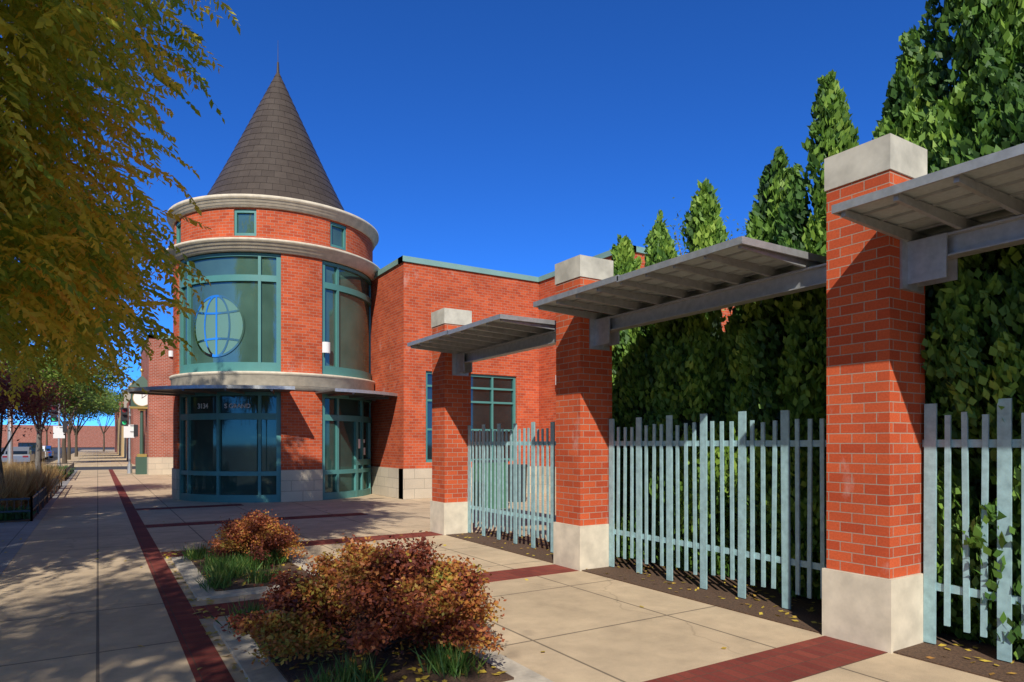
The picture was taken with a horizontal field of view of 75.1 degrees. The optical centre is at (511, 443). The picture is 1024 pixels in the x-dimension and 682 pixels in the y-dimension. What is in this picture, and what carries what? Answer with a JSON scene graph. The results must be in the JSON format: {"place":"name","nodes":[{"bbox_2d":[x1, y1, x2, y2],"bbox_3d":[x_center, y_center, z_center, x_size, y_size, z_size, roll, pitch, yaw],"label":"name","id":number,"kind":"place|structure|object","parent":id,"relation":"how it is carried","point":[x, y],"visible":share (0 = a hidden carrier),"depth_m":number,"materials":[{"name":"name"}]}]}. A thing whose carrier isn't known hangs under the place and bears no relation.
{"place":"outdoors","nodes":[
{"label":"outdoors","id":0,"kind":"place"},
{"bbox_2d":[0,470,77,574],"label":"parkway paving","id":1,"kind":"structure","parent":0,"point":[11,543],"depth_m":11.92,"materials":[{"name":"grey concrete"}]},
{"bbox_2d":[1,447,134,469],"bbox_3d":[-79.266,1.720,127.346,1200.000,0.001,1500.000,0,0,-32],"label":"road","id":2,"kind":"structure","parent":0,"point":[55,455],"depth_m":75.82,"materials":[{"name":"grey asphalt"}]},
{"bbox_2d":[1,447,34,463],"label":"silver car","id":3,"kind":"object","parent":2,"relation":"on","point":[22,453],"visible":0.59,"depth_m":52.15,"materials":[{"name":"grey paint"}]},
{"bbox_2d":[18,443,44,461],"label":"dark suv","id":4,"kind":"object","parent":2,"relation":"on","point":[33,447],"visible":0.33,"depth_m":61.91,"materials":[{"name":"black paint"}]},
{"bbox_2d":[24,410,50,445],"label":"tree","id":5,"kind":"object","parent":2,"relation":"on","point":[47,428],"depth_m":123.04,"materials":[{"name":"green plant"}]},
{"bbox_2d":[42,446,47,459],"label":"white car","id":6,"kind":"object","parent":2,"relation":"on","point":[46,452],"visible":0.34,"depth_m":70.44,"materials":[{"name":"white paint"}]},
{"bbox_2d":[46,446,53,457],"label":"blue car","id":7,"kind":"object","parent":2,"relation":"on","point":[50,451],"visible":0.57,"depth_m":77.07,"materials":[{"name":"blue paint"}]},
{"bbox_2d":[0,0,239,409],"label":"tree","id":8,"kind":"object","parent":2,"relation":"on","point":[65,275],"visible":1,"depth_m":8.14,"materials":[{"name":"yellow plant"}]},
{"bbox_2d":[0,0,960,425],"label":"sky","id":9,"kind":"structure","parent":0,"point":[523,137],"materials":[{"name":"blue"}]},
{"bbox_2d":[0,450,1000,681],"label":"sidewalk pavement","id":10,"kind":"structure","parent":0,"point":[579,626],"depth_m":6.53,"materials":[{"name":"concrete"}]},
{"bbox_2d":[7,314,137,473],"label":"traffic signals","id":11,"kind":"object","parent":10,"relation":"on","point":[130,431],"visible":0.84,"depth_m":35.44,"materials":[{"name":"metal"}]},
{"bbox_2d":[28,392,122,456],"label":"tree","id":12,"kind":"object","parent":10,"relation":"on","point":[98,404],"visible":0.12,"depth_m":80.37,"materials":[{"name":"green plant"}]},
{"bbox_2d":[37,370,115,459],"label":"tree","id":13,"kind":"object","parent":10,"relation":"on","point":[70,427],"visible":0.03,"depth_m":64.97,"materials":[{"name":"green plant"}]},
{"bbox_2d":[34,357,134,462],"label":"tree","id":14,"kind":"object","parent":10,"relation":"on","point":[84,399],"visible":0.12,"depth_m":52.29,"materials":[{"name":"green plant"}]},
{"bbox_2d":[57,386,112,428],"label":"tree","id":15,"kind":"object","parent":10,"relation":"on","point":[97,393],"visible":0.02,"depth_m":112.04,"materials":[{"name":"green plant"}]},
{"bbox_2d":[2,334,172,474],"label":"background buildings","id":16,"kind":"structure","parent":10,"relation":"on","point":[158,423],"depth_m":34.22,"materials":[{"name":"brick"}]},
{"bbox_2d":[57,389,123,438],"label":"tree","id":17,"kind":"object","parent":10,"relation":"on","point":[96,412],"visible":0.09,"depth_m":93.75,"materials":[{"name":"green plant"}]},
{"bbox_2d":[97,391,116,451],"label":"tree","id":18,"kind":"object","parent":10,"relation":"on","point":[105,427],"visible":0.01,"depth_m":129.53,"materials":[{"name":"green plant"}]},
{"bbox_2d":[102,380,128,418],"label":"tree","id":19,"kind":"object","parent":10,"relation":"on","point":[119,398],"visible":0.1,"depth_m":103.85,"materials":[{"name":"green plant"}]},
{"bbox_2d":[129,368,147,473],"bbox_3d":[-19.271,-1.160,34.650,1.200,5.520,0.600,0,0,-32],"label":"street clock","id":20,"kind":"object","parent":10,"relation":"on","point":[139,402],"visible":0.72,"depth_m":34.47,"materials":[{"name":"green metal"}]},
{"bbox_2d":[123,62,397,502],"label":"tower building","id":21,"kind":"structure","parent":10,"relation":"on","point":[275,333],"depth_m":18.39,"materials":[{"name":"brick"}]},
{"bbox_2d":[224,404,250,407],"bbox_3d":[-7.443,-1.018,18.046,0.713,0.119,0.020,0,0,2],"label":"sign lettering","id":22,"kind":"object","parent":21,"relation":"attached to","point":[245,406],"visible":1,"depth_m":18.04,"materials":[{"name":"white paint"}]},
{"bbox_2d":[358,439,364,454],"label":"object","id":23,"kind":"structure","parent":21,"relation":"attached to","point":[359,445],"depth_m":20.42,"materials":[{"name":"white paint"}]},
{"bbox_2d":[474,460,508,508],"bbox_3d":[-0.526,1.005,16.457,0.740,1.190,0.540,0,0,-32],"label":"utility cabinet","id":24,"kind":"object","parent":10,"relation":"on","point":[489,483],"visible":0.28,"depth_m":16.25,"materials":[{"name":"green metal"}]},
{"bbox_2d":[109,470,887,681],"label":"pavement paver bands","id":25,"kind":"object","parent":10,"relation":"in","point":[801,660],"depth_m":5.28,"materials":[{"name":"brick"}]},
{"bbox_2d":[368,245,733,498],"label":"building wing","id":26,"kind":"structure","parent":10,"relation":"on","point":[409,295],"depth_m":20.29,"materials":[{"name":"brick"}]},
{"bbox_2d":[0,476,1023,681],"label":"mulch bed","id":27,"kind":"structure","parent":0,"point":[718,589],"depth_m":5.53,"materials":[{"name":"soil"}]},
{"bbox_2d":[0,503,36,520],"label":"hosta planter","id":28,"kind":"object","parent":27,"relation":"on","point":[13,516],"visible":0.84,"depth_m":13.74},
{"bbox_2d":[0,457,71,508],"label":"ornamental grass","id":29,"kind":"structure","parent":27,"relation":"on","point":[23,480],"depth_m":16.58,"materials":[{"name":"beige plant"}]},
{"bbox_2d":[0,463,73,520],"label":"planter fences","id":30,"kind":"object","parent":27,"relation":"on","point":[38,498],"visible":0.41,"depth_m":15.05,"materials":[{"name":"grey metal"}]},
{"bbox_2d":[0,361,103,501],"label":"tree","id":31,"kind":"object","parent":27,"relation":"on","point":[27,408],"visible":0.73,"depth_m":15.12,"materials":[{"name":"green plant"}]},
{"bbox_2d":[43,464,75,477],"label":"planter shrubs","id":32,"kind":"object","parent":27,"relation":"on","point":[66,467],"visible":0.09,"depth_m":32.74,"materials":[{"name":"green plant"}]},
{"bbox_2d":[0,338,121,479],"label":"tree","id":33,"kind":"object","parent":27,"relation":"on","point":[50,376],"visible":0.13,"depth_m":19.56,"materials":[{"name":"green plant"}]},
{"bbox_2d":[203,509,309,565],"bbox_3d":[-3.366,1.192,8.738,1.586,0.688,1.330,0,0,33],"label":"shrub","id":34,"kind":"object","parent":27,"relation":"on","point":[259,532],"visible":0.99,"depth_m":8.46,"materials":[{"name":"orange plant"}]},
{"bbox_2d":[173,541,492,681],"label":"grass","id":35,"kind":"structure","parent":27,"relation":"on","point":[224,568],"depth_m":5.56,"materials":[{"name":"green plant"}]},
{"bbox_2d":[214,530,505,666],"bbox_3d":[-1.092,1.095,5.054,2.087,0.881,2.243,0,0,-4],"label":"shrub","id":36,"kind":"object","parent":27,"relation":"on","point":[395,588],"visible":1,"depth_m":4.66,"materials":[{"name":"orange plant"}]},
{"bbox_2d":[4,513,1015,681],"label":"fallen leaves","id":37,"kind":"object","parent":27,"relation":"on","point":[412,668],"depth_m":5.22,"materials":[{"name":"brown plant"}]},
{"bbox_2d":[609,234,641,451],"bbox_3d":[1.645,-0.837,10.371,1.603,4.884,1.863,0,0,-32],"label":"hedge tree","id":38,"kind":"object","parent":27,"relation":"on","point":[623,259],"visible":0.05,"depth_m":10.22,"materials":[{"name":"green plant"}]},
{"bbox_2d":[612,210,685,559],"bbox_3d":[2.038,-0.870,9.390,1.979,4.949,1.286,0,0,29],"label":"hedge tree","id":39,"kind":"object","parent":27,"relation":"on","point":[635,389],"visible":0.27,"depth_m":9.28,"materials":[{"name":"green plant"}]},
{"bbox_2d":[430,133,926,653],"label":"brick pillars","id":40,"kind":"structure","parent":27,"relation":"on","point":[872,583],"depth_m":5.36,"materials":[{"name":"red brick"}]},
{"bbox_2d":[407,143,1023,375],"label":"pergola canopies","id":41,"kind":"object","parent":40,"relation":"attached to","point":[938,224],"visible":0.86,"depth_m":5.94,"materials":[{"name":"grey metal"}]},
{"bbox_2d":[627,178,754,575],"bbox_3d":[2.409,-0.943,8.794,1.893,5.094,2.055,0,0,-32],"label":"hedge tree","id":42,"kind":"object","parent":27,"relation":"on","point":[692,374],"visible":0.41,"depth_m":8.24,"materials":[{"name":"green plant"}]},
{"bbox_2d":[642,197,747,315],"bbox_3d":[3.021,-1.186,10.746,2.183,5.579,2.293,0,0,16],"label":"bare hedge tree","id":43,"kind":"object","parent":27,"relation":"on","point":[682,225],"visible":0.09,"depth_m":10.79,"materials":[{"name":"green plant"}]},
{"bbox_2d":[468,398,1023,661],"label":"picket fence","id":44,"kind":"object","parent":27,"relation":"on","point":[1004,443],"visible":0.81,"depth_m":6.70,"materials":[{"name":"metal"}]},
{"bbox_2d":[707,145,807,582],"bbox_3d":[3.060,-0.996,8.046,1.743,5.201,2.001,0,0,-32],"label":"hedge tree","id":45,"kind":"object","parent":27,"relation":"on","point":[773,193],"visible":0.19,"depth_m":7.84,"materials":[{"name":"green plant"}]},
{"bbox_2d":[735,70,858,599],"bbox_3d":[3.481,-1.260,7.065,2.102,5.729,1.635,0,0,23],"label":"hedge tree","id":46,"kind":"object","parent":27,"relation":"on","point":[803,314],"visible":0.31,"depth_m":7.07,"materials":[{"name":"green plant"}]},
{"bbox_2d":[801,31,979,618],"bbox_3d":[3.814,-1.215,6.493,1.950,5.640,1.951,0,0,-32],"label":"hedge tree","id":47,"kind":"object","parent":27,"relation":"on","point":[906,83],"visible":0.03,"depth_m":6.36,"materials":[{"name":"green plant"}]},
{"bbox_2d":[824,0,1023,638],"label":"hedge tree","id":48,"kind":"object","parent":27,"relation":"on","point":[944,125],"visible":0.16,"depth_m":5.80,"materials":[{"name":"green plant"}]},
{"bbox_2d":[921,5,1023,660],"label":"hedge tree","id":49,"kind":"object","parent":27,"relation":"on","point":[960,325],"visible":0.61,"depth_m":5.16,"materials":[{"name":"green plant"}]},
{"bbox_2d":[508,464,526,501],"bbox_3d":[0.129,1.090,18.338,0.604,1.020,0.620,0,0,-32],"label":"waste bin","id":50,"kind":"object","parent":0,"point":[517,482],"visible":0.35,"depth_m":18.13,"materials":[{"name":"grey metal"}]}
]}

